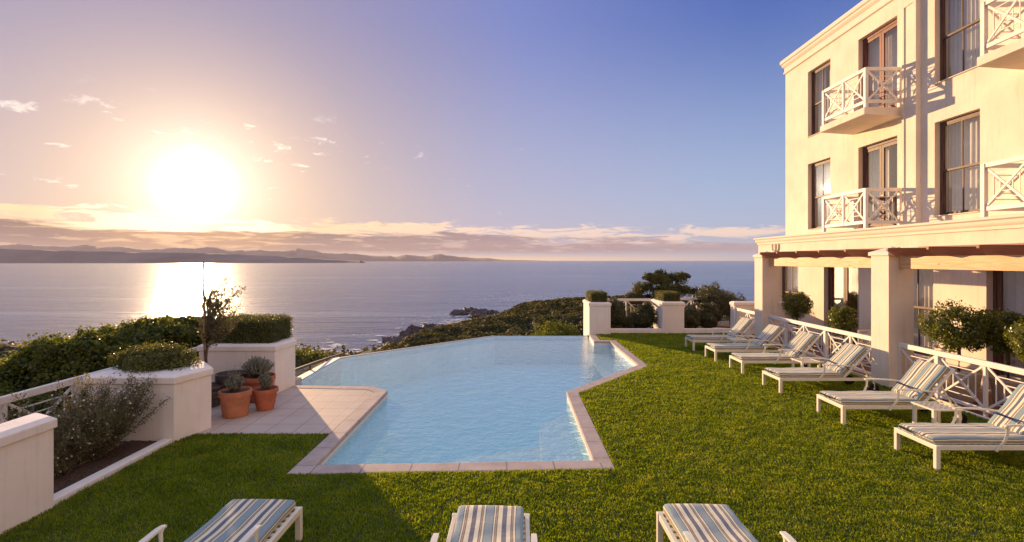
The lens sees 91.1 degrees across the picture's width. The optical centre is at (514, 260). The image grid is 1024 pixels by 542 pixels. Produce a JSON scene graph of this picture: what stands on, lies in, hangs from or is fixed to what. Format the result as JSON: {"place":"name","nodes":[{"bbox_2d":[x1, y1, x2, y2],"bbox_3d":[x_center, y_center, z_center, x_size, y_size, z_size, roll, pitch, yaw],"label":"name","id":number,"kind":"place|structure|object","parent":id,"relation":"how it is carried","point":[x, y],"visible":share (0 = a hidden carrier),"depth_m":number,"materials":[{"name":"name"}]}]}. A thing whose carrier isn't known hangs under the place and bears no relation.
{"place":"outdoors","nodes":[
{"label":"outdoors","id":0,"kind":"place"},
{"bbox_2d":[0,249,364,262],"bbox_3d":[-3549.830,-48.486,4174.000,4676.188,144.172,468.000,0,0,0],"label":"headland","id":1,"kind":"structure","parent":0,"point":[26,256],"depth_m":4055.85,"materials":[{"name":"grey stone"}]},
{"bbox_2d":[0,244,537,260],"bbox_3d":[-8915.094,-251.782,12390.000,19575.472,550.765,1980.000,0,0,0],"label":"mountains","id":2,"kind":"structure","parent":0,"point":[298,253],"depth_m":12127.79,"materials":[{"name":"grey stone"}]},
{"bbox_2d":[196,377,373,433],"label":"patio","id":3,"kind":"structure","parent":0,"point":[303,411],"depth_m":8.54,"materials":[{"name":"stone"}]},
{"bbox_2d":[83,360,212,442],"bbox_3d":[-5.435,2.420,7.750,1.480,1.560,1.150,0,0,0],"label":"planter box","id":4,"kind":"object","parent":3,"relation":"on","point":[185,412],"visible":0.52,"depth_m":7.24,"materials":[{"name":"paint"}]},
{"bbox_2d":[102,339,201,372],"bbox_3d":[-5.577,1.507,7.808,1.342,0.629,1.024,0,0,28],"label":"rounded hedge","id":5,"kind":"object","parent":4,"relation":"on","point":[159,357],"visible":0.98,"depth_m":7.60,"materials":[{"name":"green plant"}]},
{"bbox_2d":[211,382,224,407],"bbox_3d":[-5.500,2.416,8.980,0.556,0.360,0.556,0,0,0],"label":"ribbed pot","id":6,"kind":"object","parent":3,"relation":"on","point":[215,399],"visible":0.33,"depth_m":8.88,"materials":[{"name":"ceramic"}]},
{"bbox_2d":[202,263,205,361],"bbox_3d":[-5.530,1.150,8.940,0.046,2.220,0.042,0,0,22],"label":"stake","id":7,"kind":"object","parent":6,"relation":"in","point":[203,273],"visible":0.74,"depth_m":8.93,"materials":[{"name":"brown wood"}]},
{"bbox_2d":[185,274,247,363],"bbox_3d":[-5.297,1.268,8.996,1.014,2.111,0.698,0,0,0],"label":"olive tree","id":8,"kind":"object","parent":6,"relation":"on","point":[215,324],"visible":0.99,"depth_m":8.96,"materials":[{"name":"green plant"}]},
{"bbox_2d":[215,370,247,388],"bbox_3d":[-5.280,2.346,9.380,0.556,0.500,0.556,0,0,0],"label":"ribbed pot","id":9,"kind":"object","parent":3,"relation":"on","point":[221,377],"visible":0.37,"depth_m":9.26,"materials":[{"name":"ceramic"}]},
{"bbox_2d":[218,386,252,418],"bbox_3d":[-4.680,2.381,8.420,0.506,0.430,0.506,0,0,0],"label":"terracotta pot","id":10,"kind":"object","parent":3,"relation":"on","point":[234,405],"visible":0.95,"depth_m":8.25,"materials":[{"name":"ceramic"}]},
{"bbox_2d":[224,368,244,391],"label":"lavender plant","id":11,"kind":"object","parent":10,"relation":"on","point":[232,384],"visible":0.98,"depth_m":8.38,"materials":[{"name":"green plant"}]},
{"bbox_2d":[197,337,296,392],"bbox_3d":[-5.368,2.415,10.385,1.615,1.570,1.280,0,0,0],"label":"planter box","id":12,"kind":"object","parent":3,"relation":"on","point":[221,357],"visible":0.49,"depth_m":9.77,"materials":[{"name":"paint"}]},
{"bbox_2d":[212,312,293,343],"bbox_3d":[-5.411,1.374,10.367,1.448,0.626,1.178,0,0,0],"label":"box hedge","id":13,"kind":"object","parent":12,"relation":"on","point":[264,328],"visible":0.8,"depth_m":9.95,"materials":[{"name":"green plant"}]},
{"bbox_2d":[241,372,275,402],"bbox_3d":[-4.760,2.366,9.340,0.576,0.460,0.576,0,0,0],"label":"terracotta pot","id":14,"kind":"object","parent":3,"relation":"on","point":[251,381],"visible":0.41,"depth_m":9.13,"materials":[{"name":"ceramic"}]},
{"bbox_2d":[241,355,273,377],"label":"lavender plant","id":15,"kind":"object","parent":14,"relation":"on","point":[257,367],"visible":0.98,"depth_m":9.25,"materials":[{"name":"green plant"}]},
{"bbox_2d":[252,385,278,410],"bbox_3d":[-4.360,2.411,8.780,0.426,0.370,0.426,0,0,0],"label":"terracotta pot","id":16,"kind":"object","parent":3,"relation":"on","point":[265,400],"visible":0.99,"depth_m":8.65,"materials":[{"name":"ceramic"}]},
{"bbox_2d":[257,370,273,389],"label":"lavender plant","id":17,"kind":"object","parent":16,"relation":"in","point":[265,381],"visible":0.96,"depth_m":8.72,"materials":[{"name":"green plant"}]},
{"bbox_2d":[0,300,728,376],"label":"coastal terrain","id":18,"kind":"structure","parent":0,"point":[2,350],"depth_m":92.98,"materials":[{"name":"green plant"}]},
{"bbox_2d":[295,345,331,376],"bbox_3d":[-7.434,4.063,18.329,2.054,1.985,1.539,0,0,21],"label":"leafy bush","id":19,"kind":"object","parent":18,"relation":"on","point":[302,357],"visible":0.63,"depth_m":17.87,"materials":[{"name":"green plant"}]},
{"bbox_2d":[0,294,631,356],"bbox_3d":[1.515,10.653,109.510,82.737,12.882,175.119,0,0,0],"label":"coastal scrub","id":20,"kind":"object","parent":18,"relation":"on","point":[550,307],"visible":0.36,"depth_m":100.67,"materials":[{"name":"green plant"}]},
{"bbox_2d":[382,334,411,344],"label":"rock outcrop","id":21,"kind":"object","parent":18,"relation":"on","point":[396,339],"visible":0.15,"depth_m":111.98,"materials":[{"name":"grey stone"}]},
{"bbox_2d":[399,323,442,334],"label":"rock outcrop","id":22,"kind":"object","parent":18,"relation":"on","point":[411,329],"visible":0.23,"depth_m":123.99,"materials":[{"name":"grey stone"}]},
{"bbox_2d":[468,312,499,317],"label":"rock outcrop","id":23,"kind":"object","parent":18,"relation":"on","point":[473,315],"visible":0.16,"depth_m":162.18,"materials":[{"name":"grey stone"}]},
{"bbox_2d":[529,318,581,334],"bbox_3d":[2.217,4.524,25.896,3.972,3.070,3.251,0,0,0],"label":"leafy bush","id":24,"kind":"object","parent":18,"relation":"on","point":[562,329],"visible":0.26,"depth_m":25.70,"materials":[{"name":"green plant"}]},
{"bbox_2d":[624,269,693,311],"bbox_3d":[9.501,3.987,32.892,4.649,7.047,2.610,0,0,0],"label":"coastal tree","id":25,"kind":"object","parent":18,"relation":"on","point":[662,280],"visible":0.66,"depth_m":32.78,"materials":[{"name":"green plant"}]},
{"bbox_2d":[689,283,723,300],"bbox_3d":[12.656,4.481,33.005,2.311,6.052,1.573,0,0,-14],"label":"coastal tree","id":26,"kind":"object","parent":18,"relation":"on","point":[695,289],"visible":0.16,"depth_m":32.95,"materials":[{"name":"green plant"}]},
{"bbox_2d":[0,261,754,351],"bbox_3d":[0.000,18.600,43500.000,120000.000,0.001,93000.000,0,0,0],"label":"sea","id":27,"kind":"structure","parent":0,"point":[350,306],"depth_m":323.09,"materials":[{"name":"liquid"}]},
{"bbox_2d":[311,294,572,353],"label":"surf foam","id":28,"kind":"object","parent":27,"relation":"on","point":[333,347],"visible":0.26,"depth_m":116.27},
{"bbox_2d":[450,307,499,315],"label":"rock outcrop","id":29,"kind":"object","parent":27,"relation":"in","point":[464,311],"visible":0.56,"depth_m":172.57,"materials":[{"name":"grey stone"}]},
{"bbox_2d":[0,0,861,260],"label":"sky","id":30,"kind":"structure","parent":0,"point":[540,130],"materials":[{"name":"blue"}]},
{"bbox_2d":[298,335,635,464],"bbox_3d":[-0.880,3.203,12.245,7.940,1.095,11.710,0,0,0],"label":"pool basin","id":31,"kind":"object","parent":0,"point":[378,441],"visible":0.4,"depth_m":13.37,"materials":[{"name":"liquid"}]},
{"bbox_2d":[298,335,586,378],"bbox_3d":[-2.095,4.249,15.252,2.661,3.102,10.861,0,0,45],"label":"pool edge","id":32,"kind":"object","parent":31,"relation":"attached to","point":[315,369],"visible":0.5,"depth_m":14.28,"materials":[{"name":"paint"}]},
{"bbox_2d":[295,353,343,370],"bbox_3d":[-5.166,3.631,13.096,0.050,2.338,4.413,0,0,-2],"label":"railing","id":33,"kind":"object","parent":32,"relation":"on","point":[309,364],"visible":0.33,"depth_m":13.02,"materials":[{"name":"white metal"}]},
{"bbox_2d":[287,334,646,474],"bbox_3d":[0.918,2.626,10.975,12.092,0.068,7.187,0,0,-44],"label":"pool coping","id":34,"kind":"object","parent":31,"relation":"on","point":[318,455],"visible":0.75,"depth_m":6.75,"materials":[{"name":"stone"}]},
{"bbox_2d":[456,354,624,462],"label":"pool steps","id":35,"kind":"structure","parent":31,"relation":"on","point":[560,444],"depth_m":8.72,"materials":[{"name":"tile"}]},
{"bbox_2d":[303,336,631,447],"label":"pool water","id":36,"kind":"structure","parent":0,"point":[518,337],"depth_m":14.05,"materials":[{"name":"blue liquid"}]},
{"bbox_2d":[0,333,1023,541],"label":"lawn ground","id":37,"kind":"structure","parent":0,"point":[544,516],"depth_m":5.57,"materials":[{"name":"plant"}]},
{"bbox_2d":[54,439,171,505],"bbox_3d":[-4.970,2.672,6.255,0.140,0.255,1.870,0,0,0],"label":"bed edging","id":38,"kind":"object","parent":37,"relation":"on","point":[88,481],"visible":0.32,"depth_m":6.08,"materials":[{"name":"paint"}]},
{"bbox_2d":[139,499,302,541],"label":"sun lounger","id":39,"kind":"object","parent":37,"relation":"on","point":[246,520],"visible":1,"depth_m":4.29,"materials":[{"name":"fabric"}]},
{"bbox_2d":[430,505,536,541],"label":"sun lounger","id":40,"kind":"object","parent":37,"relation":"on","point":[484,523],"visible":1,"depth_m":4.23,"materials":[{"name":"fabric"}]},
{"bbox_2d":[611,328,661,332],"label":"wall","id":41,"kind":"structure","parent":37,"relation":"on","point":[636,330],"depth_m":17.97,"materials":[{"name":"paint"}]},
{"bbox_2d":[685,317,754,350],"bbox_3d":[6.082,2.142,14.765,1.934,0.916,0.772,0,0,0],"label":"sun lounger","id":42,"kind":"object","parent":37,"relation":"on","point":[740,326],"visible":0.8,"depth_m":14.51,"materials":[{"name":"white paint"}]},
{"bbox_2d":[656,504,796,541],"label":"sun lounger","id":43,"kind":"object","parent":37,"relation":"on","point":[705,522],"visible":1,"depth_m":4.25,"materials":[{"name":"fabric"}]},
{"bbox_2d":[727,338,747,352],"bbox_3d":[6.200,2.389,14.000,0.430,0.422,0.430,0,0,0],"label":"side table","id":44,"kind":"object","parent":37,"relation":"on","point":[738,339],"visible":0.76,"depth_m":13.90,"materials":[{"name":"white paint"}]},
{"bbox_2d":[705,324,784,361],"bbox_3d":[6.102,2.149,13.236,1.934,0.902,0.772,0,0,0],"label":"sun lounger","id":45,"kind":"object","parent":37,"relation":"on","point":[768,333],"visible":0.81,"depth_m":12.98,"materials":[{"name":"white paint"}]},
{"bbox_2d":[729,331,823,373],"bbox_3d":[6.157,2.143,11.815,1.934,0.913,0.772,0,0,1],"label":"sun lounger","id":46,"kind":"object","parent":37,"relation":"on","point":[798,344],"visible":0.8,"depth_m":11.58,"materials":[{"name":"white paint"}]},
{"bbox_2d":[791,358,821,367],"bbox_3d":[6.380,2.389,11.020,0.430,0.422,0.430,0,0,0],"label":"side table","id":47,"kind":"object","parent":37,"relation":"on","point":[809,361],"visible":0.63,"depth_m":10.98,"materials":[{"name":"white paint"}]},
{"bbox_2d":[762,343,878,393],"bbox_3d":[6.132,2.150,10.152,1.934,0.900,0.772,0,0,0],"label":"sun lounger","id":48,"kind":"object","parent":37,"relation":"on","point":[839,363],"visible":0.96,"depth_m":9.91,"materials":[{"name":"white paint"}]},
{"bbox_2d":[817,359,966,424],"bbox_3d":[6.147,2.138,8.276,1.934,0.923,0.772,0,0,1],"label":"sun lounger","id":49,"kind":"object","parent":37,"relation":"on","point":[918,381],"visible":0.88,"depth_m":8.07,"materials":[{"name":"white paint"}]},
{"bbox_2d":[911,402,962,423],"bbox_3d":[6.330,2.389,7.550,0.430,0.422,0.430,0,0,0],"label":"side table","id":50,"kind":"object","parent":37,"relation":"on","point":[937,410],"visible":0.69,"depth_m":7.57,"materials":[{"name":"white paint"}]},
{"bbox_2d":[894,384,1023,470],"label":"sun lounger","id":51,"kind":"object","parent":37,"relation":"on","point":[1003,426],"visible":1,"depth_m":6.49,"materials":[{"name":"white fabric"}]},
{"bbox_2d":[698,321,729,327],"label":"border soil","id":52,"kind":"structure","parent":0,"point":[723,324],"depth_m":20.51,"materials":[{"name":"brown soil"}]},
{"bbox_2d":[583,299,610,342],"bbox_3d":[2.995,2.685,18.435,0.800,2.430,1.580,0,0,0],"label":"planter box","id":53,"kind":"object","parent":52,"relation":"on","point":[596,317],"visible":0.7,"depth_m":17.67,"materials":[{"name":"paint"}]},
{"bbox_2d":[584,289,607,301],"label":"box hedge","id":54,"kind":"object","parent":53,"relation":"on","point":[596,296],"visible":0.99,"depth_m":17.83,"materials":[{"name":"green plant"}]},
{"bbox_2d":[608,297,626,327],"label":"hedge shrub","id":55,"kind":"object","parent":52,"relation":"on","point":[618,315],"visible":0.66,"depth_m":18.55,"materials":[{"name":"green plant"}]},
{"bbox_2d":[620,311,638,327],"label":"hedge shrub","id":56,"kind":"object","parent":52,"relation":"on","point":[630,320],"visible":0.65,"depth_m":18.64,"materials":[{"name":"green plant"}]},
{"bbox_2d":[608,298,650,315],"bbox_3d":[4.375,2.071,19.750,1.950,1.158,0.085,0,0,0],"label":"timber rail","id":57,"kind":"object","parent":52,"relation":"on","point":[625,300],"visible":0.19,"depth_m":19.72,"materials":[{"name":"paint"}]},
{"bbox_2d":[632,301,656,327],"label":"hedge shrub","id":58,"kind":"object","parent":52,"relation":"on","point":[646,315],"visible":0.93,"depth_m":18.52,"materials":[{"name":"green plant"}]},
{"bbox_2d":[651,299,684,332],"bbox_3d":[5.670,2.335,18.685,0.830,1.730,1.480,0,0,0],"label":"planter box","id":59,"kind":"object","parent":52,"relation":"on","point":[670,316],"visible":0.69,"depth_m":17.97,"materials":[{"name":"paint"}]},
{"bbox_2d":[654,290,680,300],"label":"box hedge","id":60,"kind":"object","parent":59,"relation":"on","point":[666,295],"visible":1,"depth_m":18.16,"materials":[{"name":"green plant"}]},
{"bbox_2d":[680,298,693,306],"bbox_3d":[7.000,2.061,19.900,1.800,1.178,0.085,0,0,0],"label":"timber rail","id":61,"kind":"object","parent":52,"relation":"on","point":[691,299],"visible":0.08,"depth_m":19.87,"materials":[{"name":"paint"}]},
{"bbox_2d":[684,304,704,327],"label":"hedge shrub","id":62,"kind":"object","parent":52,"relation":"on","point":[692,316],"visible":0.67,"depth_m":18.49,"materials":[{"name":"green plant"}]},
{"bbox_2d":[697,302,722,327],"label":"hedge shrub","id":63,"kind":"object","parent":52,"relation":"on","point":[711,318],"visible":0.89,"depth_m":18.59,"materials":[{"name":"green plant"}]},
{"bbox_2d":[693,282,735,322],"bbox_3d":[7.832,1.742,19.644,1.586,1.946,1.492,0,0,-36],"label":"hedge shrub","id":64,"kind":"object","parent":52,"relation":"on","point":[721,300],"visible":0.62,"depth_m":19.31,"materials":[{"name":"green plant"}]},
{"bbox_2d":[722,291,746,325],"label":"hedge shrub","id":65,"kind":"object","parent":52,"relation":"on","point":[737,299],"visible":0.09,"depth_m":20.08,"materials":[{"name":"green plant"}]},
{"bbox_2d":[829,323,848,354],"bbox_3d":[8.900,2.156,13.900,0.440,0.880,0.440,0,0,10],"label":"terrace chair","id":66,"kind":"object","parent":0,"point":[832,335],"visible":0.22,"depth_m":13.72,"materials":[{"name":"white paint"}]},
{"bbox_2d":[855,334,868,363],"bbox_3d":[8.800,2.241,12.750,0.600,0.710,0.600,0,0,0],"label":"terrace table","id":67,"kind":"object","parent":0,"point":[863,362],"visible":0.17,"depth_m":12.73,"materials":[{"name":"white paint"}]},
{"bbox_2d":[858,329,870,365],"bbox_3d":[8.750,2.156,12.300,0.440,0.880,0.440,0,0,-20],"label":"terrace chair","id":68,"kind":"object","parent":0,"point":[869,342],"visible":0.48,"depth_m":12.49,"materials":[{"name":"white paint"}]},
{"bbox_2d":[743,334,1003,417],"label":"terrace deck","id":69,"kind":"structure","parent":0,"point":[980,397],"depth_m":9.90,"materials":[{"name":"beige stone"}]},
{"bbox_2d":[684,328,730,332],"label":"wall","id":70,"kind":"structure","parent":69,"relation":"on","point":[698,330],"depth_m":17.97,"materials":[{"name":"paint"}]},
{"bbox_2d":[736,308,754,337],"bbox_3d":[7.860,2.161,16.930,0.085,0.978,1.700,0,0,0],"label":"terrace railing","id":71,"kind":"object","parent":69,"relation":"on","point":[748,312],"visible":0.32,"depth_m":16.92,"materials":[{"name":"paint"}]},
{"bbox_2d":[729,301,789,333],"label":"garden wall","id":72,"kind":"structure","parent":69,"relation":"on","point":[746,305],"depth_m":17.80,"materials":[{"name":"paint"}]},
{"bbox_2d":[753,251,778,342],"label":"terrace pillar","id":73,"kind":"structure","parent":69,"relation":"on","point":[766,289],"depth_m":15.53,"materials":[{"name":"paint"}]},
{"bbox_2d":[781,291,813,339],"bbox_3d":[8.613,1.759,15.321,0.940,1.675,0.982,0,0,0],"label":"potted tree","id":74,"kind":"object","parent":69,"relation":"on","point":[794,304],"visible":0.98,"depth_m":15.20,"materials":[{"name":"green plant"}]},
{"bbox_2d":[768,315,870,374],"bbox_3d":[7.860,2.161,13.168,0.085,0.978,4.715,0,0,0],"label":"terrace railing","id":75,"kind":"object","parent":69,"relation":"on","point":[826,335],"visible":0.43,"depth_m":12.73,"materials":[{"name":"paint"}]},
{"bbox_2d":[826,305,858,354],"bbox_3d":[8.550,1.850,13.114,0.724,1.493,0.779,0,0,44],"label":"potted tree","id":76,"kind":"object","parent":69,"relation":"on","point":[841,316],"visible":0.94,"depth_m":12.98,"materials":[{"name":"green plant"}]},
{"bbox_2d":[741,336,990,419],"bbox_3d":[7.729,2.785,11.640,0.057,0.430,12.280,0,0,0],"label":"deck edging","id":77,"kind":"object","parent":69,"relation":"attached to","point":[980,416],"depth_m":8.45,"materials":[{"name":"paint"}]},
{"bbox_2d":[753,0,1023,391],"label":"hotel building","id":78,"kind":"structure","parent":69,"relation":"on","point":[904,123],"depth_m":13.04,"materials":[{"name":"paint"}]},
{"bbox_2d":[780,266,798,326],"bbox_3d":[9.563,1.060,17.280,0.417,2.320,1.276,0,0,0],"label":"window","id":79,"kind":"structure","parent":78,"relation":"in","point":[793,271],"depth_m":17.56,"materials":[{"name":"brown wood"}]},
{"bbox_2d":[807,159,829,229],"bbox_3d":[10.614,-2.260,17.280,0.417,2.340,1.276,0,0,0],"label":"window","id":80,"kind":"structure","parent":78,"relation":"in","point":[824,166],"depth_m":17.67,"materials":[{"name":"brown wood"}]},
{"bbox_2d":[807,61,829,137],"bbox_3d":[10.613,-5.540,17.280,0.417,2.340,1.276,0,0,0],"label":"window","id":81,"kind":"structure","parent":78,"relation":"in","point":[822,74],"depth_m":17.75,"materials":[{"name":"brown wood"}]},
{"bbox_2d":[759,247,917,267],"bbox_3d":[8.439,-0.061,13.165,1.918,0.452,4.730,0,0,0],"label":"pergola","id":82,"kind":"object","parent":78,"relation":"attached to","point":[853,258],"visible":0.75,"depth_m":12.71,"materials":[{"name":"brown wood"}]},
{"bbox_2d":[828,267,858,344],"bbox_3d":[9.636,1.235,14.510,0.272,2.670,1.556,0,0,0],"label":"french door","id":83,"kind":"structure","parent":78,"relation":"in","point":[842,273],"depth_m":15.02,"materials":[{"name":"brown wood"}]},
{"bbox_2d":[863,137,896,227],"bbox_3d":[10.686,-2.145,14.510,0.272,2.570,1.556,0,0,0],"label":"french door","id":84,"kind":"structure","parent":78,"relation":"in","point":[879,152],"depth_m":14.76,"materials":[{"name":"brown wood"}]},
{"bbox_2d":[863,19,896,106],"bbox_3d":[10.686,-5.425,14.510,0.272,2.570,1.556,0,0,0],"label":"french door","id":85,"kind":"structure","parent":78,"relation":"in","point":[883,43],"depth_m":14.55,"materials":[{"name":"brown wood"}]},
{"bbox_2d":[914,269,932,358],"bbox_3d":[9.564,1.060,11.900,0.417,2.320,1.216,0,0,0],"label":"window","id":86,"kind":"structure","parent":78,"relation":"in","point":[923,278],"depth_m":11.92,"materials":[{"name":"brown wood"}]},
{"bbox_2d":[886,243,1023,270],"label":"pergola","id":87,"kind":"object","parent":78,"relation":"attached to","point":[1001,257],"visible":1,"depth_m":9.04,"materials":[{"name":"brown wood"}]},
{"bbox_2d":[933,110,979,216],"bbox_3d":[10.614,-2.260,11.900,0.417,2.340,1.216,0,0,0],"label":"window","id":88,"kind":"structure","parent":78,"relation":"in","point":[964,131],"depth_m":12.05,"materials":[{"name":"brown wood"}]},
{"bbox_2d":[933,0,979,84],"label":"window","id":89,"kind":"structure","parent":78,"relation":"in","point":[964,35],"depth_m":12.15,"materials":[{"name":"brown wood"}]},
{"bbox_2d":[993,271,1023,378],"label":"french door","id":90,"kind":"structure","parent":78,"relation":"in","point":[1014,280],"depth_m":9.86,"materials":[{"name":"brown wood"}]},
{"bbox_2d":[868,246,913,387],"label":"terrace pillar","id":91,"kind":"structure","parent":69,"relation":"on","point":[892,304],"depth_m":10.28,"materials":[{"name":"paint"}]},
{"bbox_2d":[916,298,1004,402],"bbox_3d":[8.359,1.636,9.441,1.360,1.920,1.183,0,0,0],"label":"potted tree","id":92,"kind":"object","parent":69,"relation":"on","point":[964,337],"visible":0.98,"depth_m":9.20,"materials":[{"name":"green plant"}]},
{"bbox_2d":[898,342,1023,416],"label":"terrace railing","id":93,"kind":"object","parent":69,"relation":"on","point":[985,365],"visible":0.62,"depth_m":8.70,"materials":[{"name":"paint"}]},
{"bbox_2d":[982,308,1023,403],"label":"potted tree","id":94,"kind":"object","parent":69,"relation":"on","point":[1008,321],"visible":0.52,"depth_m":9.11,"materials":[{"name":"green plant"}]},
{"bbox_2d":[1003,317,1023,365],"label":"potted tree","id":95,"kind":"object","parent":69,"relation":"on","point":[1016,335],"visible":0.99,"depth_m":8.08,"materials":[{"name":"green plant"}]},
{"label":"garden soil","id":96,"kind":"structure","parent":0,"visible":0},
{"bbox_2d":[0,347,20,363],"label":"leafy bush","id":97,"kind":"object","parent":96,"relation":"on","point":[7,356],"depth_m":9.43,"materials":[{"name":"green plant"}]},
{"bbox_2d":[0,381,29,420],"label":"leafy bush","id":98,"kind":"object","parent":96,"relation":"on","point":[5,389],"visible":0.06,"depth_m":6.78,"materials":[{"name":"green plant"}]},
{"bbox_2d":[0,357,54,402],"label":"leafy bush","id":99,"kind":"object","parent":96,"relation":"on","point":[3,373],"visible":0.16,"depth_m":7.88,"materials":[{"name":"green plant"}]},
{"bbox_2d":[0,413,56,535],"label":"garden wall","id":100,"kind":"structure","parent":96,"relation":"on","point":[26,467],"depth_m":5.01,"materials":[{"name":"paint"}]},
{"bbox_2d":[8,390,72,421],"bbox_3d":[-7.014,2.310,7.195,1.532,0.822,1.598,0,0,0],"label":"leafy bush","id":101,"kind":"object","parent":96,"relation":"on","point":[37,399],"visible":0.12,"depth_m":7.21,"materials":[{"name":"green plant"}]},
{"bbox_2d":[0,367,114,428],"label":"timber rail","id":102,"kind":"object","parent":96,"relation":"on","point":[5,400],"visible":0.22,"depth_m":6.70,"materials":[{"name":"paint"}]},
{"bbox_2d":[0,325,140,397],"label":"leafy bush","id":103,"kind":"object","parent":96,"relation":"on","point":[44,359],"visible":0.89,"depth_m":8.12,"materials":[{"name":"green plant"}]},
{"bbox_2d":[54,440,156,493],"bbox_3d":[-5.770,2.576,5.900,1.460,0.046,2.600,0,0,0],"label":"mulch bed","id":104,"kind":"object","parent":96,"relation":"on","point":[119,452],"visible":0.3,"depth_m":6.37,"materials":[{"name":"brown soil"}]},
{"bbox_2d":[0,369,169,478],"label":"flowering shrub","id":105,"kind":"object","parent":104,"relation":"on","point":[88,432],"visible":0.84,"depth_m":6.38,"materials":[{"name":"green plant"}]},
{"bbox_2d":[94,314,197,359],"bbox_3d":[-7.281,1.899,9.769,1.943,1.635,1.990,0,0,0],"label":"leafy bush","id":106,"kind":"object","parent":96,"relation":"on","point":[148,330],"visible":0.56,"depth_m":9.70,"materials":[{"name":"green plant"}]},
{"bbox_2d":[149,313,206,355],"bbox_3d":[-7.272,1.923,10.957,1.829,1.587,1.722,0,0,0],"label":"leafy bush","id":107,"kind":"object","parent":96,"relation":"on","point":[191,320],"visible":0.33,"depth_m":10.69,"materials":[{"name":"green plant"}]}
]}

